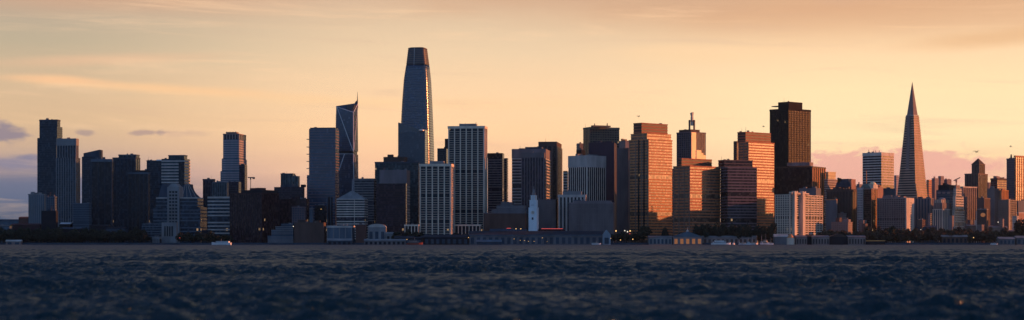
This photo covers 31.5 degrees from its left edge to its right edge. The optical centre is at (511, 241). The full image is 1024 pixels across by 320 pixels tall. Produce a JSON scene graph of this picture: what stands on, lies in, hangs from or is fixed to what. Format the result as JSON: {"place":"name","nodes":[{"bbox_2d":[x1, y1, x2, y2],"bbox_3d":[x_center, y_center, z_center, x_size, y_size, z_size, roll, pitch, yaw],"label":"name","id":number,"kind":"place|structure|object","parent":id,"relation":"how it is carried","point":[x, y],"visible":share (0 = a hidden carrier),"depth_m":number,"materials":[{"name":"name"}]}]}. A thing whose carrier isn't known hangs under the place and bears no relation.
{"place":"outdoors","nodes":[
{"label":"outdoors","id":0,"kind":"place"},
{"bbox_2d":[0,243,996,244],"bbox_3d":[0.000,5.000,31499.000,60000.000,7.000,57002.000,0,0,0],"label":"ground","id":1,"kind":"structure","parent":0,"point":[423,243],"depth_m":2998.00,"materials":[{"name":"concrete"}]},
{"bbox_2d":[0,219,18,224],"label":"hall","id":2,"kind":"structure","parent":1,"relation":"on","point":[8,221],"depth_m":3420.00,"materials":[{"name":"stone"}]},
{"bbox_2d":[11,224,40,242],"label":"dark warehouse","id":3,"kind":"structure","parent":1,"relation":"on","point":[30,226],"depth_m":3080.00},
{"bbox_2d":[28,192,45,223],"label":"apartment block","id":4,"kind":"structure","parent":1,"relation":"on","point":[36,203],"depth_m":3131.91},
{"bbox_2d":[41,209,57,229],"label":"block","id":5,"kind":"structure","parent":1,"relation":"on","point":[49,218],"depth_m":3082.05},
{"bbox_2d":[37,118,62,196],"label":"tall tower","id":6,"kind":"structure","parent":1,"relation":"on","point":[50,132],"depth_m":3502.39,"materials":[{"name":"glass"}]},
{"bbox_2d":[46,195,56,210],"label":"apartment block","id":7,"kind":"structure","parent":1,"relation":"on","point":[51,202],"depth_m":3190.83,"materials":[{"name":"concrete"}]},
{"bbox_2d":[56,137,79,226],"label":"tower","id":8,"kind":"structure","parent":1,"relation":"on","point":[67,177],"depth_m":3302.25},
{"bbox_2d":[59,227,83,242],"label":"dark warehouse","id":9,"kind":"structure","parent":1,"relation":"on","point":[66,229],"depth_m":3060.00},
{"bbox_2d":[73,202,90,242],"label":"block","id":10,"kind":"structure","parent":1,"relation":"on","point":[82,215],"depth_m":3121.86,"materials":[{"name":"stone"}]},
{"bbox_2d":[82,150,102,202],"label":"slanted tower","id":11,"kind":"structure","parent":1,"relation":"on","point":[87,157],"depth_m":3453.43,"materials":[{"name":"glass"}]},
{"bbox_2d":[91,157,113,226],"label":"shaft tower","id":12,"kind":"structure","parent":1,"relation":"on","point":[102,190],"depth_m":3292.64,"materials":[{"name":"stone"}]},
{"bbox_2d":[106,227,127,242],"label":"dark warehouse","id":13,"kind":"structure","parent":1,"relation":"on","point":[110,229],"depth_m":3060.00,"materials":[{"name":"stone"}]},
{"bbox_2d":[112,153,139,226],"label":"twin tower","id":14,"kind":"structure","parent":1,"relation":"on","point":[124,164],"depth_m":3483.14,"materials":[{"name":"stone"}]},
{"bbox_2d":[128,169,149,242],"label":"twin tower","id":15,"kind":"structure","parent":1,"relation":"on","point":[138,198],"depth_m":3322.65,"materials":[{"name":"stone"}]},
{"bbox_2d":[146,156,161,222],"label":"dark slab","id":16,"kind":"structure","parent":1,"relation":"on","point":[154,168],"depth_m":3472.09,"materials":[{"name":"stone"}]},
{"bbox_2d":[142,222,177,242],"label":"waterfront office","id":17,"kind":"structure","parent":1,"relation":"on","point":[167,232],"depth_m":3047.31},
{"bbox_2d":[158,155,200,197],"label":"banded tower","id":18,"kind":"structure","parent":1,"relation":"on","point":[175,169],"depth_m":3332.45,"materials":[{"name":"concrete"}]},
{"bbox_2d":[153,184,206,242],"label":"terraced office","id":19,"kind":"structure","parent":1,"relation":"on","point":[187,214],"depth_m":3162.79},
{"bbox_2d":[202,178,214,228],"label":"slim block","id":20,"kind":"structure","parent":1,"relation":"on","point":[207,187],"depth_m":3431.38,"materials":[{"name":"stone"}]},
{"bbox_2d":[207,195,229,242],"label":"striped block","id":21,"kind":"structure","parent":1,"relation":"on","point":[218,215],"depth_m":3162.26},
{"bbox_2d":[212,180,228,196],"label":"glass block","id":22,"kind":"structure","parent":1,"relation":"on","point":[219,188],"depth_m":3331.88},
{"bbox_2d":[220,132,246,181],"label":"pale tower","id":23,"kind":"structure","parent":1,"relation":"on","point":[234,151],"depth_m":3623.03,"materials":[{"name":"metal"}]},
{"bbox_2d":[229,180,240,196],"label":"plum block","id":24,"kind":"structure","parent":1,"relation":"on","point":[234,186],"depth_m":3441.46,"materials":[{"name":"stone"}]},
{"bbox_2d":[239,164,246,189],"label":"dark slab","id":25,"kind":"structure","parent":1,"relation":"on","point":[243,174],"depth_m":3540.81,"materials":[{"name":"stone"}]},
{"bbox_2d":[229,188,278,242],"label":"dark block","id":26,"kind":"structure","parent":1,"relation":"on","point":[254,215],"depth_m":3086.41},
{"bbox_2d":[268,223,293,242],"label":"terraced block","id":27,"kind":"structure","parent":1,"relation":"on","point":[283,233],"depth_m":3037.62,"materials":[{"name":"stone"}]},
{"bbox_2d":[280,173,294,184],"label":"glass block","id":28,"kind":"structure","parent":1,"relation":"on","point":[284,178],"depth_m":3401.47,"materials":[{"name":"metal"}]},
{"bbox_2d":[274,184,305,198],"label":"dark block","id":29,"kind":"structure","parent":1,"relation":"on","point":[286,191],"depth_m":3283.30,"materials":[{"name":"stone"}]},
{"bbox_2d":[279,196,308,225],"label":"dark block","id":30,"kind":"structure","parent":1,"relation":"on","point":[285,210],"depth_m":3174.34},
{"bbox_2d":[289,175,299,186],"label":"glass block","id":31,"kind":"structure","parent":1,"relation":"on","point":[294,180],"depth_m":3361.24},
{"bbox_2d":[292,206,305,223],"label":"block","id":32,"kind":"structure","parent":1,"relation":"on","point":[298,212],"depth_m":3101.35,"materials":[{"name":"stone"}]},
{"bbox_2d":[294,220,325,242],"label":"brown box","id":33,"kind":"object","parent":1,"relation":"on","point":[306,231],"visible":0.94,"depth_m":3033.38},
{"bbox_2d":[315,204,326,242],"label":"dark block","id":34,"kind":"structure","parent":1,"relation":"on","point":[321,212],"depth_m":3231.41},
{"bbox_2d":[306,127,338,225],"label":"balcony tower","id":35,"kind":"structure","parent":1,"relation":"on","point":[323,178],"depth_m":3363.51,"materials":[{"name":"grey glass"}]},
{"bbox_2d":[327,197,332,225],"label":"thin tower","id":36,"kind":"structure","parent":1,"relation":"on","point":[329,211],"depth_m":3200.48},
{"bbox_2d":[327,238,352,244],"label":"white shed","id":37,"kind":"structure","parent":1,"relation":"on","point":[339,241],"depth_m":2988.00,"materials":[{"name":"stone"}]},
{"bbox_2d":[326,224,354,242],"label":"glass front hall","id":38,"kind":"structure","parent":1,"relation":"on","point":[342,231],"depth_m":3033.01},
{"bbox_2d":[336,92,357,196],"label":"braced tower","id":39,"kind":"structure","parent":1,"relation":"on","point":[347,120],"depth_m":3502.12,"materials":[{"name":"grey glass"}]},
{"bbox_2d":[336,184,367,242],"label":"tent roof building","id":40,"kind":"structure","parent":1,"relation":"on","point":[352,207],"depth_m":3173.49,"materials":[{"name":"metal"}]},
{"bbox_2d":[356,223,366,242],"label":"brick block","id":41,"kind":"structure","parent":1,"relation":"on","point":[361,232],"depth_m":3031.06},
{"bbox_2d":[354,177,376,225],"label":"banded block","id":42,"kind":"structure","parent":1,"relation":"on","point":[365,187],"depth_m":3301.44,"materials":[{"name":"concrete"}]},
{"bbox_2d":[368,224,386,238],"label":"round roofed building","id":43,"kind":"structure","parent":1,"relation":"on","point":[377,231],"depth_m":3035.00,"materials":[{"name":"stone"}]},
{"bbox_2d":[364,239,405,244],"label":"white shed","id":44,"kind":"structure","parent":1,"relation":"on","point":[384,241],"depth_m":2988.00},
{"bbox_2d":[376,182,406,234],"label":"reflecting block","id":45,"kind":"structure","parent":1,"relation":"on","point":[391,207],"depth_m":3173.11,"materials":[{"name":"glass"}]},
{"bbox_2d":[379,169,409,224],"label":"notched slab","id":46,"kind":"structure","parent":1,"relation":"on","point":[392,176],"depth_m":3273.97,"materials":[{"name":"concrete"}]},
{"bbox_2d":[383,155,407,161],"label":"brown block","id":47,"kind":"structure","parent":1,"relation":"on","point":[390,158],"depth_m":3523.26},
{"bbox_2d":[375,161,419,232],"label":"dark slab","id":48,"kind":"structure","parent":1,"relation":"on","point":[413,167],"depth_m":3401.66,"materials":[{"name":"stone"}]},
{"bbox_2d":[394,236,423,242],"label":"pier deck house","id":49,"kind":"structure","parent":1,"relation":"on","point":[418,239],"depth_m":3010.00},
{"bbox_2d":[404,223,419,233],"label":"podium","id":50,"kind":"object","parent":1,"relation":"on","point":[412,227],"visible":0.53,"depth_m":3081.19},
{"bbox_2d":[398,123,427,163],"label":"curved top tower","id":51,"kind":"structure","parent":1,"relation":"on","point":[412,144],"depth_m":3563.27,"materials":[{"name":"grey glass"}]},
{"bbox_2d":[401,47,433,163],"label":"rounded tower","id":52,"kind":"structure","parent":1,"relation":"on","point":[417,109],"depth_m":3724.89,"materials":[{"name":"grey glass"}]},
{"bbox_2d":[419,161,454,242],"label":"framed tower","id":53,"kind":"structure","parent":1,"relation":"on","point":[437,197],"depth_m":3098.25,"materials":[{"name":"concrete"}]},
{"bbox_2d":[437,139,447,163],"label":"narrow dark tower","id":54,"kind":"structure","parent":1,"relation":"on","point":[442,154],"depth_m":3501.17,"materials":[{"name":"stone"}]},
{"bbox_2d":[424,234,468,244],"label":"pier shed","id":55,"kind":"structure","parent":1,"relation":"on","point":[445,239],"depth_m":2992.00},
{"bbox_2d":[448,124,487,230],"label":"framed tower","id":56,"kind":"structure","parent":1,"relation":"on","point":[467,150],"depth_m":3233.32,"materials":[{"name":"stone"}]},
{"bbox_2d":[454,223,481,233],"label":"podium","id":57,"kind":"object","parent":1,"relation":"on","point":[462,229],"visible":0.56,"depth_m":3122.92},
{"bbox_2d":[487,152,503,212],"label":"dark tower","id":58,"kind":"structure","parent":1,"relation":"on","point":[495,179],"depth_m":3391.59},
{"bbox_2d":[483,201,527,230],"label":"stepped block","id":59,"kind":"structure","parent":1,"relation":"on","point":[505,215],"depth_m":3134.63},
{"bbox_2d":[504,158,507,201],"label":"dark tower","id":60,"kind":"structure","parent":1,"relation":"on","point":[506,179],"depth_m":3440.33,"materials":[{"name":"stone"}]},
{"bbox_2d":[512,147,550,204],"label":"banded tower","id":61,"kind":"structure","parent":1,"relation":"on","point":[516,176],"depth_m":3276.53,"materials":[{"name":"stone"}]},
{"bbox_2d":[521,151,544,230],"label":"finned block","id":62,"kind":"structure","parent":1,"relation":"on","point":[532,170],"depth_m":3227.73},
{"bbox_2d":[529,189,538,230],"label":"clock tower","id":63,"kind":"structure","parent":1,"relation":"on","point":[533,217],"depth_m":3031.97,"materials":[{"name":"white stone"}]},
{"bbox_2d":[469,231,602,244],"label":"pier shed","id":64,"kind":"structure","parent":1,"relation":"on","point":[551,237],"depth_m":2990.00,"materials":[{"name":"stone"}]},
{"bbox_2d":[529,199,557,227],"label":"grey hall","id":65,"kind":"structure","parent":1,"relation":"on","point":[548,212],"depth_m":3171.84,"materials":[{"name":"concrete"}]},
{"bbox_2d":[537,138,561,227],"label":"brown tower","id":66,"kind":"structure","parent":1,"relation":"on","point":[555,148],"depth_m":3420.89,"materials":[{"name":"concrete"}]},
{"bbox_2d":[558,190,587,230],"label":"columned building","id":67,"kind":"structure","parent":1,"relation":"on","point":[566,198],"depth_m":3153.75,"materials":[{"name":"concrete"}]},
{"bbox_2d":[568,151,605,200],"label":"white finned tower","id":68,"kind":"structure","parent":1,"relation":"on","point":[586,174],"depth_m":3215.61,"materials":[{"name":"metal"}]},
{"bbox_2d":[568,199,614,242],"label":"grey slab","id":69,"kind":"structure","parent":1,"relation":"on","point":[591,215],"depth_m":3069.51,"materials":[{"name":"concrete"}]},
{"bbox_2d":[583,123,619,154],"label":"olive tower","id":70,"kind":"structure","parent":1,"relation":"on","point":[594,132],"depth_m":3591.51,"materials":[{"name":"metal"}]},
{"bbox_2d":[589,141,616,242],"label":"purple slab","id":71,"kind":"structure","parent":1,"relation":"on","point":[608,149],"depth_m":3361.95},
{"bbox_2d":[602,230,610,244],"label":"gabled shed","id":72,"kind":"structure","parent":1,"relation":"on","point":[606,238],"depth_m":2984.00,"materials":[{"name":"stone"}]},
{"bbox_2d":[616,148,628,242],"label":"grey slab","id":73,"kind":"structure","parent":1,"relation":"on","point":[622,189],"depth_m":3251.09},
{"bbox_2d":[636,226,652,242],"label":"tree","id":74,"kind":"object","parent":1,"relation":"on","point":[643,232],"visible":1,"depth_m":3009.42,"materials":[{"name":"green plant"}]},
{"bbox_2d":[629,123,672,242],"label":"striped tower","id":75,"kind":"structure","parent":1,"relation":"on","point":[650,175],"depth_m":3197.88,"materials":[{"name":"orange glass"}]},
{"bbox_2d":[648,236,671,244],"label":"grey shed","id":76,"kind":"structure","parent":1,"relation":"on","point":[659,240],"depth_m":2986.00,"materials":[{"name":"stone"}]},
{"bbox_2d":[672,227,701,244],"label":"cupola pavilion","id":77,"kind":"structure","parent":1,"relation":"on","point":[687,238],"depth_m":2986.00,"materials":[{"name":"white"}]},
{"bbox_2d":[676,112,705,165],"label":"spire tower","id":78,"kind":"structure","parent":1,"relation":"on","point":[691,143],"depth_m":3571.93,"materials":[{"name":"beige metal"}]},
{"bbox_2d":[673,158,720,235],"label":"striped tower","id":79,"kind":"structure","parent":1,"relation":"on","point":[696,191],"depth_m":3080.57,"materials":[{"name":"orange glass"}]},
{"bbox_2d":[702,236,755,242],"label":"long shed","id":80,"kind":"structure","parent":1,"relation":"on","point":[726,239],"depth_m":3010.00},
{"bbox_2d":[718,158,756,240],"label":"striped tower","id":81,"kind":"structure","parent":1,"relation":"on","point":[738,191],"depth_m":3100.17,"materials":[{"name":"metal"}]},
{"bbox_2d":[737,130,774,242],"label":"striped tower","id":82,"kind":"structure","parent":1,"relation":"on","point":[757,148],"depth_m":3316.23,"materials":[{"name":"orange glass"}]},
{"bbox_2d":[773,234,787,244],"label":"grey shed","id":83,"kind":"structure","parent":1,"relation":"on","point":[779,239],"depth_m":2990.00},
{"bbox_2d":[769,101,810,221],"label":"brown tower","id":84,"kind":"structure","parent":1,"relation":"on","point":[790,127],"depth_m":3658.72,"materials":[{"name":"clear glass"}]},
{"bbox_2d":[775,191,822,236],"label":"apartment block","id":85,"kind":"structure","parent":1,"relation":"on","point":[798,213],"depth_m":3063.22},
{"bbox_2d":[774,162,825,230],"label":"dark block","id":86,"kind":"structure","parent":1,"relation":"on","point":[798,176],"depth_m":3422.64,"materials":[{"name":"brown glass"}]},
{"bbox_2d":[794,235,806,244],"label":"white pier shed","id":87,"kind":"structure","parent":1,"relation":"on","point":[800,239],"depth_m":2988.00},
{"bbox_2d":[799,186,820,195],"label":"penthouse block","id":88,"kind":"structure","parent":1,"relation":"on","point":[814,190],"depth_m":3212.96,"materials":[{"name":"metal"}]},
{"bbox_2d":[811,235,828,244],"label":"white pier shed","id":89,"kind":"structure","parent":1,"relation":"on","point":[820,239],"depth_m":2988.00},
{"bbox_2d":[824,179,837,229],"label":"white railed block","id":90,"kind":"structure","parent":1,"relation":"on","point":[830,183],"depth_m":3403.90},
{"bbox_2d":[826,198,836,229],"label":"beige edge block","id":91,"kind":"structure","parent":1,"relation":"on","point":[831,210],"depth_m":3213.65,"materials":[{"name":"concrete"}]},
{"bbox_2d":[829,234,847,244],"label":"dark hall","id":92,"kind":"structure","parent":1,"relation":"on","point":[837,239],"depth_m":2994.00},
{"bbox_2d":[826,187,856,232],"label":"brown slab","id":93,"kind":"structure","parent":1,"relation":"on","point":[846,197],"depth_m":3270.09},
{"bbox_2d":[831,218,852,233],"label":"pale block","id":94,"kind":"structure","parent":1,"relation":"on","point":[846,224],"depth_m":3126.60,"materials":[{"name":"concrete"}]},
{"bbox_2d":[835,179,856,188],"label":"hipped roof building","id":95,"kind":"structure","parent":1,"relation":"on","point":[851,183],"depth_m":3378.32,"materials":[{"name":"metal"}]},
{"bbox_2d":[846,235,865,244],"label":"white pier shed","id":96,"kind":"structure","parent":1,"relation":"on","point":[856,239],"depth_m":2988.00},
{"bbox_2d":[856,171,877,232],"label":"apartment tower","id":97,"kind":"structure","parent":1,"relation":"on","point":[867,195],"depth_m":3243.57,"materials":[{"name":"beige concrete"}]},
{"bbox_2d":[862,151,893,188],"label":"bank tower","id":98,"kind":"structure","parent":1,"relation":"on","point":[878,167],"depth_m":3635.45,"materials":[{"name":"concrete"}]},
{"bbox_2d":[877,195,913,242],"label":"apartment block","id":99,"kind":"structure","parent":1,"relation":"on","point":[897,212],"depth_m":3205.12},
{"bbox_2d":[897,83,926,197],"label":"pyramid tower","id":100,"kind":"structure","parent":1,"relation":"on","point":[912,181],"depth_m":3549.25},
{"bbox_2d":[914,197,933,227],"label":"finned block","id":101,"kind":"structure","parent":1,"relation":"on","point":[923,207],"depth_m":3298.04,"materials":[{"name":"concrete"}]},
{"bbox_2d":[932,176,938,208],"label":"distant block","id":102,"kind":"structure","parent":1,"relation":"on","point":[935,182],"depth_m":3927.59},
{"bbox_2d":[932,197,951,241],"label":"stepped tower","id":103,"kind":"structure","parent":1,"relation":"on","point":[942,210],"depth_m":3221.79,"materials":[{"name":"stone"}]},
{"bbox_2d":[936,183,954,209],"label":"dark top block","id":104,"kind":"structure","parent":1,"relation":"on","point":[945,191],"depth_m":3367.68,"materials":[{"name":"stone"}]},
{"bbox_2d":[940,235,967,242],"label":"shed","id":105,"kind":"structure","parent":1,"relation":"on","point":[954,239],"depth_m":3000.00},
{"bbox_2d":[952,177,963,228],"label":"tiered tower","id":106,"kind":"structure","parent":1,"relation":"on","point":[958,207],"depth_m":3244.61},
{"bbox_2d":[960,186,976,224],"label":"pillar block","id":107,"kind":"structure","parent":1,"relation":"on","point":[969,194],"depth_m":3412.97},
{"bbox_2d":[964,158,987,197],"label":"pyramid roof tower","id":108,"kind":"structure","parent":1,"relation":"on","point":[977,177],"depth_m":3510.84,"materials":[{"name":"concrete"}]},
{"bbox_2d":[977,208,987,242],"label":"lit entrance building","id":109,"kind":"structure","parent":1,"relation":"on","point":[982,216],"depth_m":3113.09,"materials":[{"name":"orange"}]},
{"bbox_2d":[976,196,989,225],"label":"block","id":110,"kind":"structure","parent":1,"relation":"on","point":[983,203],"depth_m":3296.21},
{"bbox_2d":[987,186,999,224],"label":"block","id":111,"kind":"structure","parent":1,"relation":"on","point":[993,193],"depth_m":3383.31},
{"bbox_2d":[990,176,1006,189],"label":"banded block","id":112,"kind":"structure","parent":1,"relation":"on","point":[999,182],"depth_m":3629.06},
{"bbox_2d":[996,237,1014,244],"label":"grey pier shed","id":113,"kind":"structure","parent":1,"relation":"on","point":[1005,240],"depth_m":2986.00,"materials":[{"name":"stone"}]},
{"bbox_2d":[998,198,1015,229],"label":"apartment block","id":114,"kind":"structure","parent":1,"relation":"on","point":[1006,210],"depth_m":3241.53,"materials":[{"name":"concrete"}]},
{"bbox_2d":[1006,154,1013,199],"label":"grey grid tower","id":115,"kind":"structure","parent":1,"relation":"on","point":[1010,174],"depth_m":3482.70,"materials":[{"name":"concrete"}]},
{"bbox_2d":[1014,155,1023,215],"bbox_3d":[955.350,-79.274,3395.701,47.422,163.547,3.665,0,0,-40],"label":"golden glass tower","id":116,"kind":"structure","parent":1,"relation":"on","point":[1018,178],"depth_m":3386.20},
{"bbox_2d":[1014,218,1023,235],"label":"tree","id":117,"kind":"object","parent":1,"relation":"on","point":[1019,226],"visible":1,"depth_m":3012.47,"materials":[{"name":"green plant"}]},
{"bbox_2d":[0,245,1023,319],"bbox_3d":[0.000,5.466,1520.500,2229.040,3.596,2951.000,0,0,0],"label":"water","id":118,"kind":"structure","parent":0,"point":[511,282],"depth_m":211.70,"materials":[{"name":"blue liquid"}]},
{"bbox_2d":[476,240,501,244],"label":"pier shed","id":119,"kind":"structure","parent":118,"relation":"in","point":[488,242],"depth_m":2960.00,"materials":[{"name":"stone"}]},
{"bbox_2d":[0,0,1023,224],"label":"sky","id":120,"kind":"structure","parent":0,"point":[155,79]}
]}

